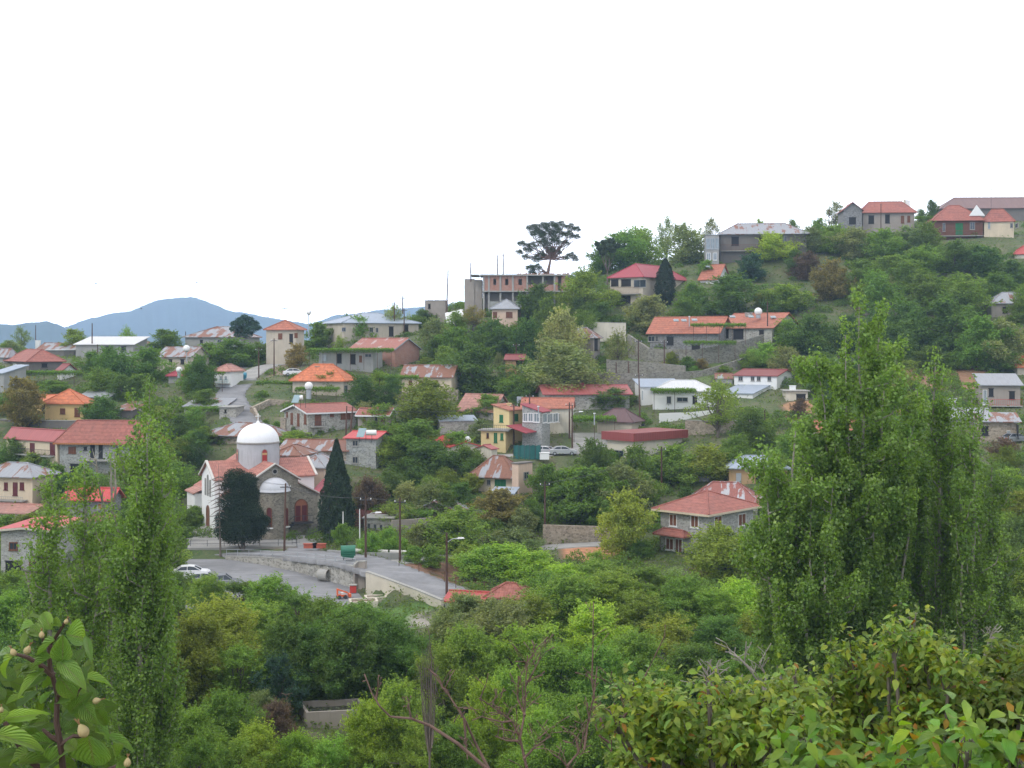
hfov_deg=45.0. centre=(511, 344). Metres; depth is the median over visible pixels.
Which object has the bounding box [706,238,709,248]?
window
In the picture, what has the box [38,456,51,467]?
tree
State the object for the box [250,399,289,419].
retaining wall
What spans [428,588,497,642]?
valley tree
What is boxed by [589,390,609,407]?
tree
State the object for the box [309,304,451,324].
mountain range
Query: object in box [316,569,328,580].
concrete pipe
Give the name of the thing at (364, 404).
broadleaf tree
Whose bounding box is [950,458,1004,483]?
broadleaf tree
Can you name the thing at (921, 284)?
broadleaf tree
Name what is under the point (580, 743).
pruned stump
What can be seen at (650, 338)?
window
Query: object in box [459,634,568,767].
pruned tree
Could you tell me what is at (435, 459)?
broadleaf tree
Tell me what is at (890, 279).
broadleaf tree
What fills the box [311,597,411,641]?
valley tree
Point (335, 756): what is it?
tree
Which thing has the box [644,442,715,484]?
broadleaf tree
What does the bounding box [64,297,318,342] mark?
mountain peak
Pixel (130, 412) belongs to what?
shed
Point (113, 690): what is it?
valley tree
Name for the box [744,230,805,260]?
broadleaf tree
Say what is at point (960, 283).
broadleaf tree
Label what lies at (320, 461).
house
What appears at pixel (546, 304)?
broadleaf tree
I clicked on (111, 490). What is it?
bare poplar top
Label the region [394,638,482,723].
valley tree
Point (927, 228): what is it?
broadleaf tree
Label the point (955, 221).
house
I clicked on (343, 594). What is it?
orange loader
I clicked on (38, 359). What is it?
house
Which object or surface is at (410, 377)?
vine arbor
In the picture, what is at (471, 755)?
bare branch
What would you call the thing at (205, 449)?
broadleaf tree
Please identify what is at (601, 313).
broadleaf tree
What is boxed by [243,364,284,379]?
side road
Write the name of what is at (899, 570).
poplar tree
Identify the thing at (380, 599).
stone planter
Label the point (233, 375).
house
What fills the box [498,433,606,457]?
shelf road
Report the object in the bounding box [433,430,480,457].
broadleaf tree
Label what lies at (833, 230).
broadleaf tree
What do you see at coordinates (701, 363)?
shrub
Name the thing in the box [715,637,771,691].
dead branch
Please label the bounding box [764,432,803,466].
broadleaf tree
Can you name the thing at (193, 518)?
tree
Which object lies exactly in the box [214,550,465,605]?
village road
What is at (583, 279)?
broadleaf tree
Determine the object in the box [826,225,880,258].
broadleaf tree
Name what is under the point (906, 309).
broadleaf tree
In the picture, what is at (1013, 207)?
hall
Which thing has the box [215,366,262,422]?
uphill road
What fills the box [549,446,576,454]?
parked car
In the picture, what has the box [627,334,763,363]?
retaining wall
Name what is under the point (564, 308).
broadleaf tree
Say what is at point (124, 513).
broadleaf tree
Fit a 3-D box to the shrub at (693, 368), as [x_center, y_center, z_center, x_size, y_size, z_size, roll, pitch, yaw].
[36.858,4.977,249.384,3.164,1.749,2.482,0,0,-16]
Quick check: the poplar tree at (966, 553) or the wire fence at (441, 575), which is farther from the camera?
the wire fence at (441, 575)
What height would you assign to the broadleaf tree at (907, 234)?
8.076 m
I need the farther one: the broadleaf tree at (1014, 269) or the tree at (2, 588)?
the broadleaf tree at (1014, 269)
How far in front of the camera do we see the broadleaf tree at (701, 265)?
318.74 m
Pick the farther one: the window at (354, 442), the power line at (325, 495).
the window at (354, 442)
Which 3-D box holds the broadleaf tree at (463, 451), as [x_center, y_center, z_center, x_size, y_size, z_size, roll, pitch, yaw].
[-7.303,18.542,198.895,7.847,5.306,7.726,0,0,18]
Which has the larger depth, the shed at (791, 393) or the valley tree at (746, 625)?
the shed at (791, 393)
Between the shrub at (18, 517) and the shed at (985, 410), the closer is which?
the shrub at (18, 517)
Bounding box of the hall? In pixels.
[936,197,1023,220]
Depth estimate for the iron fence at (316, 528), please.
162.77 m
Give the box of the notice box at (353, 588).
[349,584,356,592]
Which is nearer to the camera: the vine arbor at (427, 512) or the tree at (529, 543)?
the tree at (529, 543)
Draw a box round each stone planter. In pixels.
[349,597,377,606]
[364,594,386,601]
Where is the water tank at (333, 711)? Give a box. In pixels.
[299,698,362,728]
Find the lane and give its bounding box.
[391,541,608,563]
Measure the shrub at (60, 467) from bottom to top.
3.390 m
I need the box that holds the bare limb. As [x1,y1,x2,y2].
[24,567,41,609]
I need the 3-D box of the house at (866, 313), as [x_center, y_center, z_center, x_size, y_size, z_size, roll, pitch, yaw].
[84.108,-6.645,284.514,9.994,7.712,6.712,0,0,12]
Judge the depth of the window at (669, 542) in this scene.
157.82 m
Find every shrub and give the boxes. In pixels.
[0,512,43,527]
[0,513,14,532]
[48,461,66,476]
[151,405,174,418]
[175,528,191,537]
[272,421,279,426]
[279,429,319,442]
[284,342,308,366]
[322,529,349,543]
[392,479,423,506]
[411,479,447,516]
[416,357,433,363]
[467,418,489,440]
[473,518,491,530]
[481,525,546,546]
[486,375,502,388]
[486,530,508,542]
[492,352,503,366]
[592,289,627,304]
[606,449,623,462]
[649,505,660,524]
[665,351,681,363]
[676,355,698,370]
[677,485,693,498]
[688,366,700,370]
[692,358,710,368]
[716,365,733,372]
[789,397,810,416]
[811,395,834,404]
[980,436,1020,456]
[994,466,1023,491]
[995,510,1023,527]
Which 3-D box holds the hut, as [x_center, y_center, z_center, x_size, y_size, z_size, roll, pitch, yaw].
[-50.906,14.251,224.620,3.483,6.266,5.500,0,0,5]
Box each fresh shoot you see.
[732,706,877,767]
[826,684,1023,767]
[915,707,1023,767]
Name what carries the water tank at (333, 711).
on the ground
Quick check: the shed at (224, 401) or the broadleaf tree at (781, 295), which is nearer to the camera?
the shed at (224, 401)
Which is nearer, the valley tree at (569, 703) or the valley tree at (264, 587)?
the valley tree at (569, 703)
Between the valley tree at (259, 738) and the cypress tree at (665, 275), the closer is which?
the valley tree at (259, 738)
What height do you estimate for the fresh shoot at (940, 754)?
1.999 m
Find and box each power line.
[285,485,363,497]
[349,404,513,411]
[544,448,660,482]
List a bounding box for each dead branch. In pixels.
[680,659,752,766]
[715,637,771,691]
[981,624,1005,654]
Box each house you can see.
[0,462,60,502]
[0,516,81,574]
[3,349,66,375]
[3,427,64,466]
[35,394,56,413]
[43,389,93,419]
[53,419,169,473]
[60,486,125,536]
[73,336,149,357]
[157,346,211,373]
[182,326,261,348]
[209,418,290,443]
[214,363,245,386]
[263,320,306,363]
[280,402,357,435]
[288,363,355,395]
[310,453,346,497]
[321,312,421,347]
[343,430,392,468]
[350,338,421,366]
[400,364,460,392]
[425,300,447,321]
[436,435,480,463]
[466,455,512,491]
[482,581,529,605]
[489,299,520,327]
[491,403,521,444]
[520,397,575,433]
[520,403,559,445]
[535,383,632,410]
[565,327,603,360]
[593,408,644,432]
[601,427,687,460]
[632,378,675,405]
[646,316,730,349]
[650,380,715,409]
[651,490,761,552]
[692,481,761,515]
[697,264,729,284]
[718,223,808,262]
[725,312,800,351]
[725,455,790,483]
[732,368,794,389]
[813,420,859,449]
[855,303,895,314]
[862,199,916,232]
[926,205,985,239]
[972,373,1023,406]
[973,412,1021,441]
[980,292,1020,316]
[1012,356,1023,374]
[1013,245,1023,258]
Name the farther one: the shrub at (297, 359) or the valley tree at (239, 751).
the shrub at (297, 359)
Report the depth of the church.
172.55 m
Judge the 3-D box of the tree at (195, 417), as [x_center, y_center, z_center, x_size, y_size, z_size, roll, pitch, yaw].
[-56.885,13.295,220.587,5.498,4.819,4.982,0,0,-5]
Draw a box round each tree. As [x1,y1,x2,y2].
[0,340,14,349]
[0,375,49,426]
[0,393,14,414]
[0,449,16,463]
[0,568,27,594]
[0,585,11,595]
[0,587,55,659]
[0,609,79,659]
[0,612,133,767]
[0,645,33,748]
[0,705,41,767]
[1,436,25,461]
[1,579,77,628]
[2,339,24,351]
[6,462,131,767]
[10,326,33,346]
[15,572,64,593]
[19,452,47,465]
[29,493,65,515]
[35,473,81,501]
[37,379,73,393]
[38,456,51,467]
[52,451,122,767]
[54,597,107,639]
[58,328,87,346]
[66,466,109,485]
[70,349,103,371]
[77,394,124,419]
[80,367,118,391]
[86,345,148,382]
[88,475,109,486]
[94,413,184,767]
[95,373,192,678]
[95,618,118,667]
[98,669,128,722]
[104,373,139,400]
[104,421,189,767]
[113,501,132,530]
[117,484,130,509]
[118,324,136,335]
[120,345,178,380]
[124,373,154,396]
[147,328,186,349]
[159,412,194,438]
[161,511,184,537]
[164,459,201,499]
[166,674,220,749]
[168,609,267,711]
[169,429,210,457]
[169,702,237,767]
[170,436,194,465]
[170,537,192,568]
[171,590,199,639]
[171,592,263,676]
[171,730,241,767]
[172,570,197,594]
[174,362,202,393]
[177,505,203,528]
[182,352,217,392]
[182,406,209,429]
[183,681,276,764]
[184,426,217,444]
[184,571,237,612]
[186,426,213,467]
[189,388,218,405]
[196,576,255,612]
[197,341,219,359]
[204,336,265,366]
[205,639,288,711]
[210,716,284,767]
[210,731,275,767]
[213,467,270,550]
[229,314,262,343]
[239,570,315,621]
[241,340,265,363]
[241,597,294,648]
[243,612,319,698]
[244,687,286,723]
[246,648,315,716]
[254,615,379,699]
[258,695,308,757]
[258,726,327,767]
[271,589,314,630]
[292,594,342,644]
[292,640,366,703]
[300,730,382,767]
[304,321,332,347]
[310,606,396,699]
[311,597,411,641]
[315,370,344,386]
[316,438,358,539]
[330,332,356,347]
[331,522,354,545]
[338,691,407,767]
[340,373,387,406]
[345,670,446,767]
[349,315,377,345]
[350,473,391,510]
[354,400,380,423]
[356,402,399,430]
[356,531,384,554]
[358,609,432,697]
[361,476,390,500]
[369,636,436,702]
[369,713,457,767]
[370,370,389,389]
[371,501,419,521]
[375,436,408,465]
[376,425,390,430]
[377,524,407,552]
[378,372,404,403]
[378,470,413,495]
[382,302,409,321]
[382,418,443,461]
[382,424,421,455]
[391,377,470,425]
[393,537,412,549]
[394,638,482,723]
[397,505,492,553]
[398,437,459,478]
[398,464,428,486]
[401,545,425,562]
[402,522,434,548]
[410,544,445,568]
[411,308,436,327]
[416,317,450,347]
[416,475,449,494]
[418,616,522,709]
[421,610,452,646]
[422,338,440,359]
[423,714,492,767]
[428,489,461,515]
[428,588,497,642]
[429,345,455,363]
[430,326,473,356]
[430,591,555,660]
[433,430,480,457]
[433,466,459,490]
[435,339,523,393]
[442,543,505,581]
[444,310,468,331]
[448,481,475,503]
[448,540,476,564]
[448,672,533,767]
[450,444,486,471]
[454,457,481,477]
[454,472,484,492]
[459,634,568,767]
[461,305,486,330]
[461,656,553,760]
[464,330,500,355]
[466,486,532,524]
[469,316,512,354]
[471,539,556,578]
[472,393,503,416]
[473,619,575,678]
[477,324,512,355]
[490,373,527,397]
[493,702,602,767]
[503,315,548,362]
[503,325,522,353]
[503,507,539,533]
[504,547,558,584]
[506,386,536,404]
[509,567,560,614]
[509,588,563,640]
[513,370,548,392]
[513,497,546,516]
[514,636,594,720]
[515,220,580,273]
[515,280,565,324]
[515,337,619,396]
[515,358,537,375]
[515,536,545,552]
[515,567,622,637]
[524,462,564,503]
[527,506,546,530]
[529,296,560,333]
[531,597,639,665]
[534,303,590,362]
[536,683,621,767]
[537,561,595,584]
[543,463,643,524]
[551,288,572,306]
[551,466,574,496]
[552,265,620,314]
[554,303,574,327]
[556,637,639,710]
[568,294,597,315]
[569,309,599,329]
[570,661,714,767]
[572,556,632,583]
[574,437,616,473]
[579,563,660,624]
[581,550,618,569]
[584,301,617,321]
[585,248,618,272]
[585,562,639,583]
[586,496,615,526]
[588,672,634,766]
[589,387,638,407]
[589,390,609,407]
[591,228,651,267]
[593,485,659,559]
[594,238,620,284]
[595,457,662,517]
[601,731,633,765]
[603,325,635,360]
[603,335,628,354]
[604,588,675,645]
[604,624,675,680]
[607,561,683,601]
[611,658,695,725]
[613,441,656,481]
[620,294,676,333]
[624,537,649,559]
[625,224,675,263]
[630,540,655,558]
[632,468,667,504]
[641,609,735,670]
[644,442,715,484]
[645,569,723,637]
[653,214,677,253]
[653,258,676,304]
[657,566,698,583]
[658,638,740,714]
[660,222,706,264]
[663,295,702,316]
[671,584,758,640]
[674,280,708,305]
[676,442,732,481]
[676,521,762,583]
[677,651,867,767]
[681,375,745,437]
[687,611,757,675]
[691,270,769,315]
[697,216,719,238]
[697,259,712,274]
[698,574,769,629]
[718,432,761,460]
[718,648,764,692]
[726,407,778,450]
[729,411,874,720]
[732,529,766,567]
[732,606,774,663]
[733,252,770,280]
[737,351,762,368]
[737,526,772,573]
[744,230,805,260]
[746,341,777,365]
[747,644,772,681]
[749,288,773,307]
[749,298,783,312]
[752,418,781,449]
[753,283,818,311]
[763,316,808,351]
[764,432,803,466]
[766,344,808,372]
[767,451,796,473]
[777,310,841,355]
[782,280,930,733]
[783,248,803,272]
[784,250,824,279]
[788,219,800,227]
[790,226,825,252]
[798,356,844,393]
[805,603,999,767]
[808,257,860,299]
[810,216,828,238]
[816,222,846,253]
[818,351,837,369]
[824,199,845,224]
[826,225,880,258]
[828,256,894,293]
[828,312,864,351]
[845,282,870,307]
[846,318,937,724]
[848,267,912,312]
[848,407,868,419]
[850,355,879,386]
[850,395,858,410]
[853,344,920,372]
[856,226,912,259]
[856,308,898,339]
[871,254,903,284]
[873,320,921,365]
[881,258,936,292]
[884,224,930,250]
[884,274,901,295]
[884,296,945,351]
[890,368,919,394]
[891,405,926,426]
[894,242,946,275]
[897,428,936,679]
[899,291,985,350]
[900,272,953,314]
[905,219,946,248]
[907,345,950,369]
[911,564,955,622]
[914,208,925,221]
[916,342,971,706]
[918,453,966,486]
[919,389,947,402]
[925,199,939,220]
[928,374,1012,686]
[930,271,1002,314]
[933,238,977,273]
[939,351,974,369]
[942,627,1023,767]
[945,452,1023,728]
[950,314,1022,370]
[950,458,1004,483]
[953,592,1023,664]
[958,245,1009,276]
[969,270,1022,296]
[978,316,1023,369]
[985,347,1023,369]
[985,444,1023,468]
[991,259,1023,286]
[997,509,1023,570]
[1000,488,1023,515]
[1001,546,1023,606]
[1002,296,1023,323]
[1010,283,1023,299]
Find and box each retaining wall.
[0,419,75,427]
[190,539,297,548]
[225,549,355,586]
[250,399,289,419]
[353,560,366,588]
[365,571,443,606]
[372,390,457,400]
[543,524,610,544]
[578,371,666,391]
[582,322,625,341]
[606,359,685,372]
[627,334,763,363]
[667,358,747,379]
[685,419,763,434]
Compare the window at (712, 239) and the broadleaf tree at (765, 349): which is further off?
the window at (712, 239)
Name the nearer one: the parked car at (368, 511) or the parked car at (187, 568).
the parked car at (187, 568)
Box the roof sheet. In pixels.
[969,205,984,215]
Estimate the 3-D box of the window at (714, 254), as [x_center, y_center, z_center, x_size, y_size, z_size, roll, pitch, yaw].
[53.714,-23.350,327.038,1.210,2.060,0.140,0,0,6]
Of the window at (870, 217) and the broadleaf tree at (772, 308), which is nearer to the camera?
the broadleaf tree at (772, 308)
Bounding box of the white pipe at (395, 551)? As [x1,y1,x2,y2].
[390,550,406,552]
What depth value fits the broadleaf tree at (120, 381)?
233.16 m
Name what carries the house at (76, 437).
on the ground
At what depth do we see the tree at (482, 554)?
145.10 m
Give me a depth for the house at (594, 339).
265.20 m
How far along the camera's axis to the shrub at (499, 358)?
264.31 m
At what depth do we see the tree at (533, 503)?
174.60 m
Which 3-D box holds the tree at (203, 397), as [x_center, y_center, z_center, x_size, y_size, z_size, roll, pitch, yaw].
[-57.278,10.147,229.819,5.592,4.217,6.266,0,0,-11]
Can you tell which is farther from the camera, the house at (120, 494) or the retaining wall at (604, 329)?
the retaining wall at (604, 329)
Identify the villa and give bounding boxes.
[607,263,686,305]
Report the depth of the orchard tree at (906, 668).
9.30 m
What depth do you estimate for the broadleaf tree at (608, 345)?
267.21 m
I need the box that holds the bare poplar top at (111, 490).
[87,444,116,726]
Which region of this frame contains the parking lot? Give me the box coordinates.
[183,559,361,609]
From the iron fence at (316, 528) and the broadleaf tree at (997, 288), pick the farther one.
the broadleaf tree at (997, 288)
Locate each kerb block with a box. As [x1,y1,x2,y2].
[303,543,316,547]
[316,543,326,547]
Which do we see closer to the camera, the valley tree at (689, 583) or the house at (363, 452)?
the valley tree at (689, 583)
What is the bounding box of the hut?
[218,405,245,418]
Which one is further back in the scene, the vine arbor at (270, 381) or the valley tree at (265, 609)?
the vine arbor at (270, 381)
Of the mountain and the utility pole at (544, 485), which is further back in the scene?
the mountain
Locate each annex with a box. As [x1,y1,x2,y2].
[319,351,381,372]
[355,407,397,429]
[478,425,511,452]
[511,461,533,495]
[724,384,769,398]
[837,202,863,233]
[983,209,1018,237]
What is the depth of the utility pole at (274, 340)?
253.93 m
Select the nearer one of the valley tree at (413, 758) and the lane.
the valley tree at (413, 758)
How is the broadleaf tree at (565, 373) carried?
on the ground
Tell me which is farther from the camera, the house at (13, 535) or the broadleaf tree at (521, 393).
the broadleaf tree at (521, 393)
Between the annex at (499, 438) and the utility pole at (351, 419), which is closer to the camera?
the utility pole at (351, 419)
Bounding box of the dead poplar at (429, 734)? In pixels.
[416,625,438,767]
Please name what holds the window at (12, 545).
in the house at (13, 535)
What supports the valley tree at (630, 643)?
on the ground
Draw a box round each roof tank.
[176,367,181,377]
[183,345,189,361]
[305,382,312,398]
[306,310,310,336]
[754,308,761,317]
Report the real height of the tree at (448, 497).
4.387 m
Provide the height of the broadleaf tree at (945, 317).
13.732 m
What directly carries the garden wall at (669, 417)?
on the ground
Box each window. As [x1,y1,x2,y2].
[5,560,20,573]
[8,542,17,550]
[69,464,82,472]
[90,445,94,457]
[97,503,105,510]
[98,445,102,458]
[207,474,208,495]
[209,480,210,496]
[236,448,238,461]
[261,449,267,461]
[289,334,292,342]
[337,354,341,363]
[350,354,355,363]
[352,440,358,446]
[352,456,357,463]
[388,326,393,336]
[523,413,527,421]
[524,471,528,479]
[528,413,532,421]
[533,413,539,422]
[542,413,547,423]
[547,413,552,423]
[553,413,557,422]
[594,338,597,349]
[611,279,617,286]
[614,450,623,457]
[621,279,630,286]
[621,296,630,303]
[634,279,645,287]
[648,336,654,341]
[665,537,673,550]
[667,336,673,344]
[667,396,670,403]
[668,513,677,527]
[675,538,682,551]
[677,397,687,401]
[690,515,698,528]
[691,344,699,349]
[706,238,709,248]
[706,253,710,259]
[711,238,714,248]
[713,253,716,260]
[714,515,721,526]
[715,238,718,248]
[731,237,738,245]
[733,329,743,338]
[738,513,745,526]
[796,394,805,399]
[849,217,855,224]
[868,215,873,223]
[885,214,889,223]
[970,222,974,229]
[981,426,988,435]
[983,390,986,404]
[988,388,993,396]
[1009,391,1014,398]
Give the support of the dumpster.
on the village road at (410, 576)
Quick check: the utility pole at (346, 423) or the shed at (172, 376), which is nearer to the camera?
the utility pole at (346, 423)
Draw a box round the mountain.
[0,321,264,348]
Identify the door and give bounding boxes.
[206,505,209,526]
[294,499,307,521]
[736,473,740,482]
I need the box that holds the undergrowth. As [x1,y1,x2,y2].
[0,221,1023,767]
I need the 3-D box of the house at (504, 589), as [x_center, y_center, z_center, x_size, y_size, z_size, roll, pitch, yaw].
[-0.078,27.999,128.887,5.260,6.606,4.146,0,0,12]
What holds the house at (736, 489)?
on the ground
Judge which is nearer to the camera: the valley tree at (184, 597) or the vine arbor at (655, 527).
the valley tree at (184, 597)
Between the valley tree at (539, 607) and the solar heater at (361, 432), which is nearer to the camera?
the valley tree at (539, 607)
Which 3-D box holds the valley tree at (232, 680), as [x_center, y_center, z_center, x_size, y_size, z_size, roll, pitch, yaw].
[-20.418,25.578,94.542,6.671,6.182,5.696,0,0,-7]
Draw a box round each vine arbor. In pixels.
[26,369,81,375]
[184,405,224,411]
[213,371,225,391]
[255,379,292,384]
[294,386,340,394]
[308,346,393,369]
[378,373,418,390]
[405,507,433,518]
[571,414,616,440]
[634,522,661,532]
[650,387,696,412]
[683,339,736,361]
[690,322,746,344]
[913,215,933,219]
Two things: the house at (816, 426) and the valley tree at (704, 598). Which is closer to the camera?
the valley tree at (704, 598)
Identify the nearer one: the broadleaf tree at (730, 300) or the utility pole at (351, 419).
the utility pole at (351, 419)
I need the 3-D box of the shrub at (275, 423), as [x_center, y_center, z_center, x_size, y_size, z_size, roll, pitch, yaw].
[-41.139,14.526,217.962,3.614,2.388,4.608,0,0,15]
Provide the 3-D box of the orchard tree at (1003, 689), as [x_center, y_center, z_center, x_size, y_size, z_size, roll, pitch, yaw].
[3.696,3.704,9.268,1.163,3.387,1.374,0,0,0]
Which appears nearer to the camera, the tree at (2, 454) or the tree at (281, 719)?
the tree at (281, 719)
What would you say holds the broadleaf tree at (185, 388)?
on the ground
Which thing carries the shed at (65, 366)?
on the ground
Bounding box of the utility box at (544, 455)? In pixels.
[539,452,549,459]
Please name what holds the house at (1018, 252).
on the ground
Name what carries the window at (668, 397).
in the house at (662, 401)
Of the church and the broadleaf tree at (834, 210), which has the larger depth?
the broadleaf tree at (834, 210)
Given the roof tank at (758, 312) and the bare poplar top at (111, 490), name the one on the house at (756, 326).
the roof tank at (758, 312)
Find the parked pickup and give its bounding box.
[201,573,240,583]
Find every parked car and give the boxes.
[174,564,210,576]
[188,571,210,582]
[283,368,300,375]
[358,510,391,514]
[541,446,552,454]
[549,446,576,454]
[999,433,1023,441]
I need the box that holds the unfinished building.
[465,273,569,316]
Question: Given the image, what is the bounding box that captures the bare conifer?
[208,464,231,556]
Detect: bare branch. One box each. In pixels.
[362,674,487,767]
[428,669,489,767]
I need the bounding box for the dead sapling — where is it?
[583,602,665,759]
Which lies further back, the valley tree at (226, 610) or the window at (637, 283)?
the window at (637, 283)
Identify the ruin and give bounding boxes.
[415,498,473,516]
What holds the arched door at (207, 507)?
in the church
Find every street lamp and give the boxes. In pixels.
[445,533,463,593]
[571,406,582,447]
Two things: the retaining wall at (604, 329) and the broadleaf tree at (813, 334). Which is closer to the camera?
the broadleaf tree at (813, 334)
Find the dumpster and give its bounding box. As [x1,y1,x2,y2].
[341,545,354,559]
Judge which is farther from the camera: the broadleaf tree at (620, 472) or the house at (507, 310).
the house at (507, 310)
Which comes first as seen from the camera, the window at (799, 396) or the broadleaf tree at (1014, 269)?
the window at (799, 396)
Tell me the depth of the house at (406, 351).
266.54 m
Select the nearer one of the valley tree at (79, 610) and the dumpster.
the valley tree at (79, 610)
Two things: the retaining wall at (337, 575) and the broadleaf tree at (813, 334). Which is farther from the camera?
the broadleaf tree at (813, 334)
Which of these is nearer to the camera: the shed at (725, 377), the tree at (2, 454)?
the tree at (2, 454)
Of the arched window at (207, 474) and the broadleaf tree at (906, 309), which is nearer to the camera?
the arched window at (207, 474)
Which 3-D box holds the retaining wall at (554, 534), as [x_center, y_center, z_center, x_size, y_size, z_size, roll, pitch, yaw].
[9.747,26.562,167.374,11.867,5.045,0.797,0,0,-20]
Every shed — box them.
[0,348,15,362]
[0,365,28,392]
[0,502,46,516]
[46,350,73,356]
[55,363,76,379]
[82,389,118,400]
[113,401,145,418]
[165,370,183,382]
[182,398,236,415]
[314,479,330,525]
[436,415,477,433]
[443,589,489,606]
[475,444,498,458]
[492,486,519,498]
[504,354,525,378]
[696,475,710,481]
[714,373,732,383]
[780,385,809,400]
[950,407,988,426]
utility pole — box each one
[258,348,261,377]
[271,338,277,375]
[280,483,290,550]
[345,406,346,435]
[350,406,352,431]
[360,496,381,557]
[394,498,405,561]
[401,308,406,334]
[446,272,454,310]
[510,405,517,444]
[540,481,549,524]
[569,402,569,438]
[635,339,641,372]
[635,373,642,416]
[657,447,665,488]
[661,340,667,363]
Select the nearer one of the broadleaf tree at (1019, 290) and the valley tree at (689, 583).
the valley tree at (689, 583)
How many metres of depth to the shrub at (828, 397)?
217.96 m
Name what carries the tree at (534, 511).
on the ground
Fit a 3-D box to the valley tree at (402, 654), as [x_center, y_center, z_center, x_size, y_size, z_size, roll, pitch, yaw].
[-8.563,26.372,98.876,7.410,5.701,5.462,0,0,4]
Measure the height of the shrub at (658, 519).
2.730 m
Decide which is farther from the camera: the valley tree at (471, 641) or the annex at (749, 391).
the annex at (749, 391)
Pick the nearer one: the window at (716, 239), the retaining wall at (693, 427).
the retaining wall at (693, 427)
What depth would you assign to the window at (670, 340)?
268.86 m
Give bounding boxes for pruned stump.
[535,667,600,767]
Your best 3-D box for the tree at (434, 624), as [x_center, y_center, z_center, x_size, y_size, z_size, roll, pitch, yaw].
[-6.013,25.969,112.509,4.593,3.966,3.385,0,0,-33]
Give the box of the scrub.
[0,222,1023,725]
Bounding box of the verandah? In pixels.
[704,234,719,263]
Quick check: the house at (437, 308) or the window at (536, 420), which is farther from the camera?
the house at (437, 308)
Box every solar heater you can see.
[291,395,305,407]
[356,428,376,442]
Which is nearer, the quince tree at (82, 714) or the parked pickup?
the quince tree at (82, 714)
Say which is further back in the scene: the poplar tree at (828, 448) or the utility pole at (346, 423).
the utility pole at (346, 423)
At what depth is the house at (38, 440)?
198.38 m
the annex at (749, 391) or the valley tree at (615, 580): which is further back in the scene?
the annex at (749, 391)
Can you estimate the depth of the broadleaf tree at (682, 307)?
287.17 m
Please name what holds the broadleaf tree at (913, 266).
on the ground
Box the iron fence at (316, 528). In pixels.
[306,520,331,535]
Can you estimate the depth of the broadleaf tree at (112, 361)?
246.17 m
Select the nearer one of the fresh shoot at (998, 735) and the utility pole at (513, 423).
the fresh shoot at (998, 735)
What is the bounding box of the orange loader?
[336,588,350,598]
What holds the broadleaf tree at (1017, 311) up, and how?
on the ground
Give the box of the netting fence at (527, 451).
[513,444,540,458]
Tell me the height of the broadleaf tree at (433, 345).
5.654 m
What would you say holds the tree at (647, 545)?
on the ground
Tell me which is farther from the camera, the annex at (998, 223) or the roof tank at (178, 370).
the annex at (998, 223)
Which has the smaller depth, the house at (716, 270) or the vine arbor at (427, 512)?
the vine arbor at (427, 512)
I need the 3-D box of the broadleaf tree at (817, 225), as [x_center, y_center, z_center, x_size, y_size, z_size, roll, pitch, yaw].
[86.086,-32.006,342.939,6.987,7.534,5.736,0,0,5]
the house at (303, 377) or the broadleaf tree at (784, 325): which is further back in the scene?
the broadleaf tree at (784, 325)
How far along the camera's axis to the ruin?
173.78 m
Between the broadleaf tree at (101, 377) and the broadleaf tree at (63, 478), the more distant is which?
the broadleaf tree at (101, 377)
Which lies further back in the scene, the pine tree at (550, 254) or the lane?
the pine tree at (550, 254)
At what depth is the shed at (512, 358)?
254.42 m
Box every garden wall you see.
[327,550,406,559]
[391,517,430,530]
[659,410,714,422]
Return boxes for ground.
[0,220,1023,767]
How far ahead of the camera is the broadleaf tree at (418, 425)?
200.97 m
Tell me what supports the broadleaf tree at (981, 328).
on the ground
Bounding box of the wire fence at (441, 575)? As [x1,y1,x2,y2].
[399,556,466,589]
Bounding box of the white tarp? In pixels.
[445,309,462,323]
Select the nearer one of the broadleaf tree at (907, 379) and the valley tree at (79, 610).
the valley tree at (79, 610)
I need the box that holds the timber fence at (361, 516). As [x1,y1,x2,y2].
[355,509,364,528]
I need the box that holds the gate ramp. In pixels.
[282,545,319,552]
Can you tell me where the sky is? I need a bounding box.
[0,0,1023,326]
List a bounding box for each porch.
[506,423,536,432]
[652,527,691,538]
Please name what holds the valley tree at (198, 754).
on the ground
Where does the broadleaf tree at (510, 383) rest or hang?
on the ground
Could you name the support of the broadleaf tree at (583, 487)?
on the ground
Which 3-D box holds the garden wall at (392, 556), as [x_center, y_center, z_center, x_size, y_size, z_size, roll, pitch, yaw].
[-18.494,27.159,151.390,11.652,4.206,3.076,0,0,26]
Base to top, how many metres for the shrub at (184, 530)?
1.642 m
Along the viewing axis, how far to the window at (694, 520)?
155.19 m
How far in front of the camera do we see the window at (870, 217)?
348.02 m
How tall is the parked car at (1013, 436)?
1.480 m
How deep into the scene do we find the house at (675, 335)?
268.03 m
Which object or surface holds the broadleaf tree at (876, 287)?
on the ground
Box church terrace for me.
[187,531,321,549]
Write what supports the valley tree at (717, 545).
on the ground
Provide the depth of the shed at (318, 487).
177.50 m
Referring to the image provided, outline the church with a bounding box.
[184,413,319,538]
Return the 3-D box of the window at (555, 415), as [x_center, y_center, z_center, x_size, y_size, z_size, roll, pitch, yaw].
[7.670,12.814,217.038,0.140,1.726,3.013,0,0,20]
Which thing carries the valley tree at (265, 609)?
on the ground

